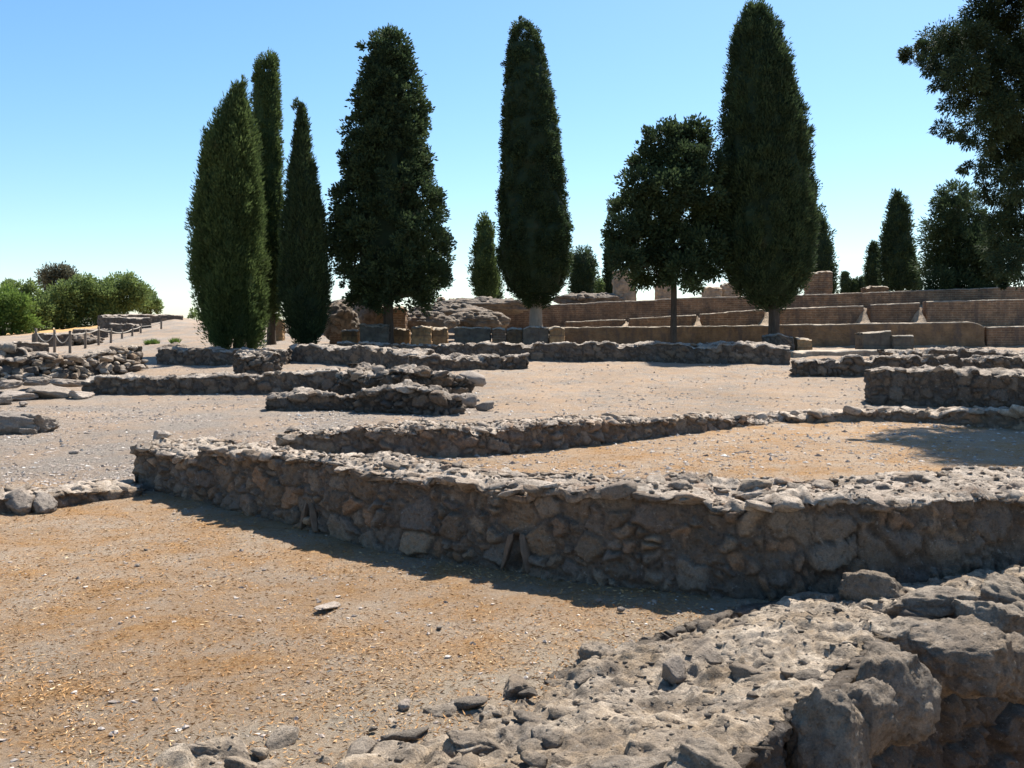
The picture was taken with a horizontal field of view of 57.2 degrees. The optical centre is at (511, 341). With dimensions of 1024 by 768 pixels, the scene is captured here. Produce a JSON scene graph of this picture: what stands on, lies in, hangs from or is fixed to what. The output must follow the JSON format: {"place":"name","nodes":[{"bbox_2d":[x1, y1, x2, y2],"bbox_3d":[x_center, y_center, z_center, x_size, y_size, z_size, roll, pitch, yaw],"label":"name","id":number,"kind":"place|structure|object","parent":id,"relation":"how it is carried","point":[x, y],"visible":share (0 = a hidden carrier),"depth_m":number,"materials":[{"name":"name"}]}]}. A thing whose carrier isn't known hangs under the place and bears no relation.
{"place":"outdoors","nodes":[
{"label":"outdoors","id":0,"kind":"place"},
{"bbox_2d":[357,305,376,324],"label":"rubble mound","id":1,"kind":"object","parent":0,"point":[368,317],"visible":0.13,"depth_m":42.30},
{"bbox_2d":[0,305,1023,767],"bbox_3d":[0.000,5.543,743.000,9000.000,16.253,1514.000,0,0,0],"label":"ground","id":2,"kind":"structure","parent":0,"point":[730,387],"depth_m":6.53,"materials":[{"name":"gravel"}]},
{"bbox_2d":[0,395,12,404],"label":"fallen slab","id":3,"kind":"object","parent":2,"relation":"on","point":[5,400],"depth_m":20.18,"materials":[{"name":"stone"}]},
{"bbox_2d":[0,379,23,389],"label":"fallen slab","id":4,"kind":"object","parent":2,"relation":"on","point":[10,384],"depth_m":22.66,"materials":[{"name":"stone"}]},
{"bbox_2d":[0,390,38,400],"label":"fallen slab","id":5,"kind":"object","parent":2,"relation":"on","point":[18,395],"depth_m":21.07,"materials":[{"name":"stone"}]},
{"bbox_2d":[0,410,39,434],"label":"boulder","id":6,"kind":"object","parent":2,"relation":"on","point":[12,422],"visible":0.64,"depth_m":15.16,"materials":[{"name":"stone"}]},
{"bbox_2d":[4,488,35,514],"bbox_3d":[-4.732,1.551,9.060,0.343,0.243,0.251,0,0,30],"label":"loose stone","id":7,"kind":"object","parent":2,"relation":"on","point":[20,501],"visible":0.96,"depth_m":8.98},
{"bbox_2d":[0,281,46,335],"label":"bush","id":8,"kind":"object","parent":2,"relation":"on","point":[17,316],"visible":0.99,"depth_m":65.81,"materials":[{"name":"green plant"}]},
{"bbox_2d":[0,343,50,357],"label":"rubble bank","id":9,"kind":"structure","parent":2,"relation":"on","point":[11,350],"depth_m":26.88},
{"bbox_2d":[19,427,37,434],"bbox_3d":[-7.824,1.457,15.194,0.274,0.130,0.196,0,0,-11],"label":"boulder","id":10,"kind":"object","parent":2,"relation":"on","point":[27,431],"visible":0.93,"depth_m":15.13,"materials":[{"name":"stone"}]},
{"bbox_2d":[12,341,48,352],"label":"stone wall","id":11,"kind":"structure","parent":2,"relation":"on","point":[37,346],"depth_m":38.71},
{"bbox_2d":[0,277,61,330],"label":"hill tree","id":12,"kind":"object","parent":2,"relation":"on","point":[28,286],"visible":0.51,"depth_m":73.59,"materials":[{"name":"green plant"}]},
{"bbox_2d":[23,377,50,385],"bbox_3d":[-12.013,1.010,23.743,0.765,0.236,0.606,0,0,-43],"label":"fallen slab","id":13,"kind":"object","parent":2,"relation":"on","point":[36,381],"depth_m":23.50,"materials":[{"name":"stone"}]},
{"bbox_2d":[21,413,60,432],"bbox_3d":[-7.810,1.369,15.527,0.514,0.385,0.549,0,0,0],"label":"boulder","id":14,"kind":"object","parent":2,"relation":"on","point":[45,423],"visible":0.67,"depth_m":15.39,"materials":[{"name":"stone"}]},
{"bbox_2d":[31,492,57,513],"bbox_3d":[-4.549,1.569,9.095,0.251,0.198,0.232,0,0,0],"label":"loose stone","id":15,"kind":"object","parent":2,"relation":"on","point":[43,502],"visible":1,"depth_m":9.06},
{"bbox_2d":[26,385,70,397],"bbox_3d":[-10.658,1.184,21.646,1.000,0.323,0.804,0,0,-24],"label":"fallen slab","id":16,"kind":"object","parent":2,"relation":"on","point":[45,391],"depth_m":21.42,"materials":[{"name":"stone"}]},
{"bbox_2d":[32,333,72,346],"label":"stone wall","id":17,"kind":"structure","parent":2,"relation":"on","point":[62,337],"depth_m":44.51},
{"bbox_2d":[33,260,80,293],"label":"hill tree","id":18,"kind":"object","parent":2,"relation":"on","point":[49,275],"visible":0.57,"depth_m":83.17,"materials":[{"name":"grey plant"}]},
{"bbox_2d":[30,277,90,329],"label":"bush","id":19,"kind":"object","parent":2,"relation":"on","point":[67,310],"visible":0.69,"depth_m":75.66,"materials":[{"name":"green plant"}]},
{"bbox_2d":[49,378,82,386],"bbox_3d":[-11.033,1.028,23.257,0.516,0.227,0.675,0,0,25],"label":"fallen slab","id":20,"kind":"object","parent":2,"relation":"on","point":[64,382],"depth_m":23.08,"materials":[{"name":"stone"}]},
{"bbox_2d":[0,479,144,513],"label":"stone wall","id":21,"kind":"structure","parent":2,"relation":"on","point":[80,492],"depth_m":9.52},
{"bbox_2d":[0,345,148,384],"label":"rubble bank","id":22,"kind":"structure","parent":2,"relation":"on","point":[117,360],"depth_m":26.46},
{"bbox_2d":[68,391,94,398],"bbox_3d":[-9.897,1.231,21.457,0.511,0.221,0.526,0,0,0],"label":"fallen slab","id":23,"kind":"object","parent":2,"relation":"on","point":[79,395],"depth_m":21.33,"materials":[{"name":"stone"}]},
{"bbox_2d":[73,333,104,345],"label":"rubble mound","id":24,"kind":"object","parent":2,"relation":"on","point":[78,340],"visible":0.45,"depth_m":45.42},
{"bbox_2d":[72,328,107,337],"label":"stone wall","id":25,"kind":"structure","parent":2,"relation":"on","point":[103,334],"depth_m":50.63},
{"bbox_2d":[67,271,126,326],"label":"bush","id":26,"kind":"object","parent":2,"relation":"on","point":[101,298],"visible":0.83,"depth_m":77.21,"materials":[{"name":"green plant"}]},
{"bbox_2d":[35,320,161,352],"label":"rope fence","id":27,"kind":"object","parent":2,"relation":"on","point":[98,330],"visible":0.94,"depth_m":42.43,"materials":[{"name":"brown wood"}]},
{"bbox_2d":[109,323,139,334],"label":"stone wall","id":28,"kind":"structure","parent":2,"relation":"on","point":[116,327],"depth_m":53.28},
{"bbox_2d":[102,317,151,332],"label":"stone wall","id":29,"kind":"structure","parent":2,"relation":"on","point":[143,321],"depth_m":55.53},
{"bbox_2d":[106,270,154,314],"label":"bush","id":30,"kind":"object","parent":2,"relation":"on","point":[135,295],"visible":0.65,"depth_m":78.92,"materials":[{"name":"green plant"}]},
{"bbox_2d":[97,314,182,328],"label":"stone wall","id":31,"kind":"structure","parent":2,"relation":"on","point":[158,317],"depth_m":60.98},
{"bbox_2d":[134,287,163,314],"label":"bush","id":32,"kind":"object","parent":2,"relation":"on","point":[155,305],"visible":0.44,"depth_m":83.41,"materials":[{"name":"green plant"}]},
{"bbox_2d":[81,367,340,394],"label":"stone wall","id":33,"kind":"structure","parent":2,"relation":"on","point":[225,382],"depth_m":22.16,"materials":[{"name":"stone"}]},
{"bbox_2d":[155,346,291,365],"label":"stone wall","id":34,"kind":"structure","parent":2,"relation":"on","point":[210,355],"depth_m":30.70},
{"bbox_2d":[183,74,272,349],"bbox_3d":[-10.843,-4.742,36.033,3.170,10.933,3.358,0,0,0],"label":"cypress","id":35,"kind":"object","parent":2,"relation":"on","point":[228,263],"visible":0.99,"depth_m":35.15,"materials":[{"name":"green plant"}]},
{"bbox_2d":[232,349,283,374],"bbox_3d":[-6.896,0.755,25.401,1.263,1.095,1.699,0,0,-31],"label":"wall stub","id":36,"kind":"object","parent":2,"relation":"on","point":[252,362],"depth_m":24.85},
{"bbox_2d":[248,47,285,344],"bbox_3d":[-10.424,-6.050,39.975,1.685,13.000,1.598,0,0,16],"label":"cypress","id":37,"kind":"object","parent":2,"relation":"on","point":[266,98],"visible":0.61,"depth_m":39.60,"materials":[{"name":"green plant"}]},
{"bbox_2d":[275,319,285,340],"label":"brick pier","id":38,"kind":"structure","parent":2,"relation":"on","point":[280,333],"depth_m":43.03,"materials":[{"name":"brick"}]},
{"bbox_2d":[275,96,334,343],"bbox_3d":[-7.917,-4.351,35.985,2.280,10.083,2.312,0,0,0],"label":"cypress","id":39,"kind":"object","parent":2,"relation":"on","point":[304,283],"visible":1,"depth_m":35.50,"materials":[{"name":"green plant"}]},
{"bbox_2d":[265,386,355,410],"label":"stone wall","id":40,"kind":"structure","parent":2,"relation":"on","point":[302,398],"depth_m":18.94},
{"bbox_2d":[314,601,340,609],"bbox_3d":[-1.139,1.648,5.833,0.103,0.053,0.300,0,0,18],"label":"loose stone","id":41,"kind":"object","parent":2,"relation":"on","point":[332,605],"visible":1,"depth_m":5.79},
{"bbox_2d":[329,323,341,344],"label":"brick pier","id":42,"kind":"structure","parent":2,"relation":"on","point":[334,338],"depth_m":40.22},
{"bbox_2d":[323,300,359,339],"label":"rubble mound","id":43,"kind":"object","parent":2,"relation":"on","point":[346,317],"visible":0.66,"depth_m":40.35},
{"bbox_2d":[341,329,359,342],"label":"stone block","id":44,"kind":"structure","parent":2,"relation":"on","point":[352,335],"depth_m":38.62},
{"bbox_2d":[289,343,434,368],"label":"stone wall","id":45,"kind":"structure","parent":2,"relation":"on","point":[385,357],"depth_m":29.48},
{"bbox_2d":[359,323,389,342],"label":"stone block","id":46,"kind":"structure","parent":2,"relation":"on","point":[380,333],"depth_m":37.43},
{"bbox_2d":[324,23,457,343],"bbox_3d":[-4.987,-6.122,37.980,5.645,13.389,5.690,0,0,0],"label":"cypress","id":47,"kind":"object","parent":2,"relation":"on","point":[384,227],"visible":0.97,"depth_m":36.80,"materials":[{"name":"green plant"}]},
{"bbox_2d":[393,306,407,328],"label":"brick pier","id":48,"kind":"structure","parent":2,"relation":"on","point":[400,318],"depth_m":40.64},
{"bbox_2d":[394,328,410,344],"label":"stone block","id":49,"kind":"structure","parent":2,"relation":"on","point":[401,335],"depth_m":39.24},
{"bbox_2d":[333,362,475,394],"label":"collapsed wall","id":50,"kind":"structure","parent":2,"relation":"on","point":[354,378],"depth_m":20.33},
{"bbox_2d":[459,370,486,386],"bbox_3d":[-0.855,0.838,20.979,0.594,0.371,0.463,0,0,-26],"label":"fallen block","id":51,"kind":"object","parent":50,"relation":"on","point":[478,379],"depth_m":20.83,"materials":[{"name":"stone"}]},
{"bbox_2d":[398,698,410,710],"bbox_3d":[-0.489,1.652,4.258,0.057,0.048,0.076,0,0,0],"label":"loose stone","id":52,"kind":"object","parent":2,"relation":"on","point":[404,704],"visible":1,"depth_m":4.24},
{"bbox_2d":[352,379,466,415],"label":"collapsed wall","id":53,"kind":"structure","parent":2,"relation":"on","point":[407,396],"depth_m":18.28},
{"bbox_2d":[411,325,432,344],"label":"stone block","id":54,"kind":"structure","parent":2,"relation":"on","point":[420,334],"depth_m":38.23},
{"bbox_2d":[407,311,459,331],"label":"rubble mound","id":55,"kind":"object","parent":2,"relation":"on","point":[437,319],"visible":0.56,"depth_m":41.75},
{"bbox_2d":[432,327,448,344],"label":"stone block","id":56,"kind":"structure","parent":2,"relation":"on","point":[440,335],"depth_m":38.85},
{"bbox_2d":[407,303,487,315],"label":"rubble mound","id":57,"kind":"object","parent":2,"relation":"on","point":[447,309],"visible":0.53,"depth_m":46.14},
{"bbox_2d":[407,353,529,370],"bbox_3d":[-1.269,0.728,28.516,3.800,0.782,1.132,0,0,-25],"label":"wall stub","id":58,"kind":"object","parent":2,"relation":"on","point":[449,362],"depth_m":28.23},
{"bbox_2d":[462,393,477,407],"bbox_3d":[-0.910,1.246,19.500,0.390,0.348,0.367,0,0,0],"label":"fallen block","id":59,"kind":"object","parent":2,"relation":"on","point":[470,401],"depth_m":19.37,"materials":[{"name":"stone"}]},
{"bbox_2d":[454,326,490,343],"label":"stone block","id":60,"kind":"structure","parent":2,"relation":"on","point":[465,335],"depth_m":38.44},
{"bbox_2d":[448,310,510,329],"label":"rubble mound","id":61,"kind":"object","parent":2,"relation":"on","point":[491,319],"visible":0.75,"depth_m":43.17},
{"bbox_2d":[437,296,529,314],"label":"rubble mound","id":62,"kind":"object","parent":2,"relation":"on","point":[509,306],"visible":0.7,"depth_m":49.14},
{"bbox_2d":[474,401,493,410],"bbox_3d":[-0.548,1.307,18.985,0.393,0.218,0.247,0,0,24],"label":"fallen block","id":63,"kind":"object","parent":2,"relation":"on","point":[486,406],"depth_m":18.90,"materials":[{"name":"stone"}]},
{"bbox_2d":[466,211,503,298],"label":"cypress","id":64,"kind":"object","parent":2,"relation":"on","point":[485,280],"visible":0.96,"depth_m":54.58,"materials":[{"name":"green plant"}]},
{"bbox_2d":[491,327,505,342],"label":"stone block","id":65,"kind":"structure","parent":2,"relation":"on","point":[498,334],"depth_m":38.23,"materials":[{"name":"stone"}]},
{"bbox_2d":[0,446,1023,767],"bbox_3d":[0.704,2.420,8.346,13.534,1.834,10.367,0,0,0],"label":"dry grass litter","id":66,"kind":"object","parent":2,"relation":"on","point":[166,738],"visible":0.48,"depth_m":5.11,"materials":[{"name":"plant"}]},
{"bbox_2d":[506,327,522,343],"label":"stone block","id":67,"kind":"structure","parent":2,"relation":"on","point":[513,334],"depth_m":38.63,"materials":[{"name":"stone"}]},
{"bbox_2d":[275,411,785,456],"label":"stone wall","id":68,"kind":"structure","parent":2,"relation":"on","point":[425,437],"depth_m":13.07,"materials":[{"name":"stone"}]},
{"bbox_2d":[494,15,574,326],"bbox_3d":[0.948,-7.186,40.921,3.590,13.931,3.480,0,0,0],"label":"cypress","id":69,"kind":"object","parent":2,"relation":"on","point":[535,256],"visible":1,"depth_m":39.95,"materials":[{"name":"green plant"}]},
{"bbox_2d":[522,326,548,344],"bbox_3d":[0.971,-0.020,38.653,1.154,1.229,0.988,0,0,0],"label":"stone block","id":70,"kind":"object","parent":2,"relation":"on","point":[532,334],"depth_m":38.23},
{"bbox_2d":[548,326,564,342],"bbox_3d":[1.827,-0.013,38.411,0.709,1.234,0.853,0,0,0],"label":"stone block","id":71,"kind":"object","parent":2,"relation":"on","point":[556,333],"depth_m":38.03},
{"bbox_2d":[337,340,791,364],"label":"stone wall","id":72,"kind":"structure","parent":2,"relation":"on","point":[737,352],"depth_m":31.38,"materials":[{"name":"stone"}]},
{"bbox_2d":[130,436,1023,600],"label":"stone wall","id":73,"kind":"structure","parent":2,"relation":"on","point":[719,538],"depth_m":6.55,"materials":[{"name":"stone"}]},
{"bbox_2d":[153,430,171,439],"bbox_3d":[-3.942,1.071,10.595,0.278,0.151,0.183,0,0,44],"label":"loose stone","id":74,"kind":"object","parent":73,"relation":"on","point":[158,434],"visible":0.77,"depth_m":10.52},
{"bbox_2d":[565,245,601,293],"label":"round tree","id":75,"kind":"object","parent":2,"relation":"on","point":[584,277],"visible":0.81,"depth_m":57.41,"materials":[{"name":"green plant"}]},
{"bbox_2d":[151,564,1023,767],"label":"stone wall","id":76,"kind":"structure","parent":2,"relation":"on","point":[863,668],"depth_m":4.17,"materials":[{"name":"stone"}]},
{"bbox_2d":[661,656,686,684],"bbox_3d":[0.765,1.557,4.419,0.132,0.131,0.107,0,0,-44],"label":"loose stone","id":77,"kind":"object","parent":76,"relation":"on","point":[673,670],"visible":0.98,"depth_m":4.39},
{"bbox_2d":[551,292,625,303],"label":"rubble mound","id":78,"kind":"object","parent":2,"relation":"on","point":[581,297],"visible":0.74,"depth_m":52.05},
{"bbox_2d":[565,319,624,326],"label":"terrace panel","id":79,"kind":"structure","parent":2,"relation":"on","point":[607,323],"depth_m":43.01,"materials":[{"name":"brick"}]},
{"bbox_2d":[595,277,603,292],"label":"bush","id":80,"kind":"object","parent":2,"relation":"on","point":[600,288],"visible":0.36,"depth_m":61.68,"materials":[{"name":"green plant"}]},
{"bbox_2d":[599,238,614,293],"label":"cypress","id":81,"kind":"object","parent":2,"relation":"on","point":[607,281],"visible":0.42,"depth_m":57.76,"materials":[{"name":"green plant"}]},
{"bbox_2d":[612,270,636,300],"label":"plaster pillar","id":82,"kind":"structure","parent":2,"relation":"on","point":[621,288],"depth_m":53.02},
{"bbox_2d":[628,315,696,326],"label":"terrace panel","id":83,"kind":"structure","parent":2,"relation":"on","point":[686,320],"depth_m":43.01,"materials":[{"name":"brick"}]},
{"bbox_2d":[654,286,670,299],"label":"plaster pillar","id":84,"kind":"structure","parent":2,"relation":"on","point":[662,293],"depth_m":54.04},
{"bbox_2d":[600,112,733,342],"bbox_3d":[6.276,-4.401,37.781,5.661,10.019,4.582,0,0,0],"label":"round tree","id":85,"kind":"object","parent":2,"relation":"on","point":[677,166],"visible":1,"depth_m":37.03,"materials":[{"name":"green plant"}]},
{"bbox_2d":[701,286,721,296],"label":"plaster pillar","id":86,"kind":"structure","parent":2,"relation":"on","point":[710,291],"depth_m":53.04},
{"bbox_2d":[720,282,739,296],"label":"stone block","id":87,"kind":"structure","parent":2,"relation":"on","point":[727,290],"depth_m":53.53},
{"bbox_2d":[700,309,764,325],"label":"terrace panel","id":88,"kind":"structure","parent":2,"relation":"on","point":[741,318],"depth_m":43.00,"materials":[{"name":"brick"}]},
{"bbox_2d":[491,286,1023,331],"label":"terrace wall","id":89,"kind":"structure","parent":2,"relation":"on","point":[559,315],"depth_m":48.48,"materials":[{"name":"brick"}]},
{"bbox_2d":[712,0,821,334],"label":"cypress","id":90,"kind":"object","parent":2,"relation":"on","point":[767,135],"visible":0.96,"depth_m":36.80,"materials":[{"name":"green plant"}]},
{"bbox_2d":[561,321,984,346],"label":"terrace wall","id":91,"kind":"structure","parent":2,"relation":"on","point":[968,334],"depth_m":40.01,"materials":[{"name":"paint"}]},
{"bbox_2d":[761,333,794,349],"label":"stone block","id":92,"kind":"structure","parent":2,"relation":"on","point":[778,339],"depth_m":36.13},
{"bbox_2d":[793,337,812,349],"bbox_3d":[11.344,0.202,36.792,0.691,0.783,0.877,0,0,0],"label":"stone block","id":93,"kind":"object","parent":2,"relation":"on","point":[802,343],"depth_m":36.44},
{"bbox_2d":[804,271,832,294],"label":"brick pier","id":94,"kind":"structure","parent":2,"relation":"on","point":[821,282],"depth_m":48.53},
{"bbox_2d":[779,306,863,324],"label":"terrace panel","id":95,"kind":"structure","parent":2,"relation":"on","point":[834,315],"depth_m":43.01,"materials":[{"name":"brick"}]},
{"bbox_2d":[803,202,839,293],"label":"cypress","id":96,"kind":"object","parent":2,"relation":"on","point":[826,256],"visible":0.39,"depth_m":55.41,"materials":[{"name":"green plant"}]},
{"bbox_2d":[790,349,894,357],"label":"paving slab","id":97,"kind":"structure","parent":2,"relation":"on","point":[837,352],"depth_m":33.76,"materials":[{"name":"stone"}]},
{"bbox_2d":[855,330,890,349],"bbox_3d":[13.434,0.150,34.953,1.090,1.117,0.932,0,0,0],"label":"stone block","id":98,"kind":"object","parent":97,"relation":"on","point":[881,340],"depth_m":34.53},
{"bbox_2d":[891,335,913,349],"bbox_3d":[14.309,0.242,34.753,0.802,0.960,0.942,0,0,0],"label":"stone block","id":99,"kind":"object","parent":97,"relation":"on","point":[901,342],"depth_m":34.32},
{"bbox_2d":[838,270,851,292],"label":"cypress","id":100,"kind":"object","parent":2,"relation":"on","point":[845,281],"visible":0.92,"depth_m":74.75,"materials":[{"name":"green plant"}]},
{"bbox_2d":[849,278,860,292],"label":"cypress","id":101,"kind":"object","parent":2,"relation":"on","point":[854,288],"visible":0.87,"depth_m":74.77,"materials":[{"name":"green plant"}]},
{"bbox_2d":[855,310,869,322],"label":"stone ramp","id":102,"kind":"structure","parent":2,"relation":"on","point":[863,317],"depth_m":42.69,"materials":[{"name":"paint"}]},
{"bbox_2d":[861,240,882,286],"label":"cypress","id":103,"kind":"object","parent":2,"relation":"on","point":[870,272],"visible":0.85,"depth_m":59.72,"materials":[{"name":"green plant"}]},
{"bbox_2d":[861,286,888,292],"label":"stone block","id":104,"kind":"structure","parent":2,"relation":"on","point":[874,289],"depth_m":47.55,"materials":[{"name":"stone"}]},
{"bbox_2d":[867,302,919,322],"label":"terrace panel","id":105,"kind":"structure","parent":2,"relation":"on","point":[893,313],"depth_m":43.01,"materials":[{"name":"brick"}]},
{"bbox_2d":[875,188,921,291],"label":"cypress","id":106,"kind":"object","parent":2,"relation":"on","point":[896,248],"visible":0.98,"depth_m":55.41,"materials":[{"name":"green plant"}]},
{"bbox_2d":[777,404,1023,429],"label":"stone wall","id":107,"kind":"structure","parent":2,"relation":"on","point":[1012,417],"depth_m":16.68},
{"bbox_2d":[789,354,1023,376],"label":"stone wall","id":108,"kind":"structure","parent":2,"relation":"on","point":[850,365],"depth_m":26.30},
{"bbox_2d":[910,309,925,322],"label":"stone ramp","id":109,"kind":"structure","parent":2,"relation":"on","point":[919,317],"depth_m":42.70,"materials":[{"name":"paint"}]},
{"bbox_2d":[863,364,1023,407],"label":"stone wall","id":110,"kind":"structure","parent":2,"relation":"on","point":[945,385],"depth_m":19.86,"materials":[{"name":"stone"}]},
{"bbox_2d":[877,346,1023,357],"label":"stone wall","id":111,"kind":"structure","parent":2,"relation":"on","point":[963,352],"depth_m":32.07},
{"bbox_2d":[896,0,1023,291],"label":"conifer","id":112,"kind":"object","parent":2,"relation":"on","point":[996,106],"visible":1,"depth_m":18.07,"materials":[{"name":"green plant"}]},
{"bbox_2d":[908,177,1012,292],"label":"conifer","id":113,"kind":"object","parent":2,"relation":"on","point":[953,239],"visible":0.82,"depth_m":46.27,"materials":[{"name":"green plant"}]},
{"bbox_2d":[923,299,1023,326],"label":"terrace panel","id":114,"kind":"structure","parent":2,"relation":"on","point":[997,313],"depth_m":43.01,"materials":[{"name":"brick"}]},
{"bbox_2d":[984,326,1023,346],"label":"terrace wall","id":115,"kind":"structure","parent":2,"relation":"on","point":[1004,336],"depth_m":40.01,"materials":[{"name":"brick"}]},
{"bbox_2d":[0,0,1023,325],"label":"sky","id":116,"kind":"structure","parent":0,"point":[105,105],"materials":[{"name":"blue"}]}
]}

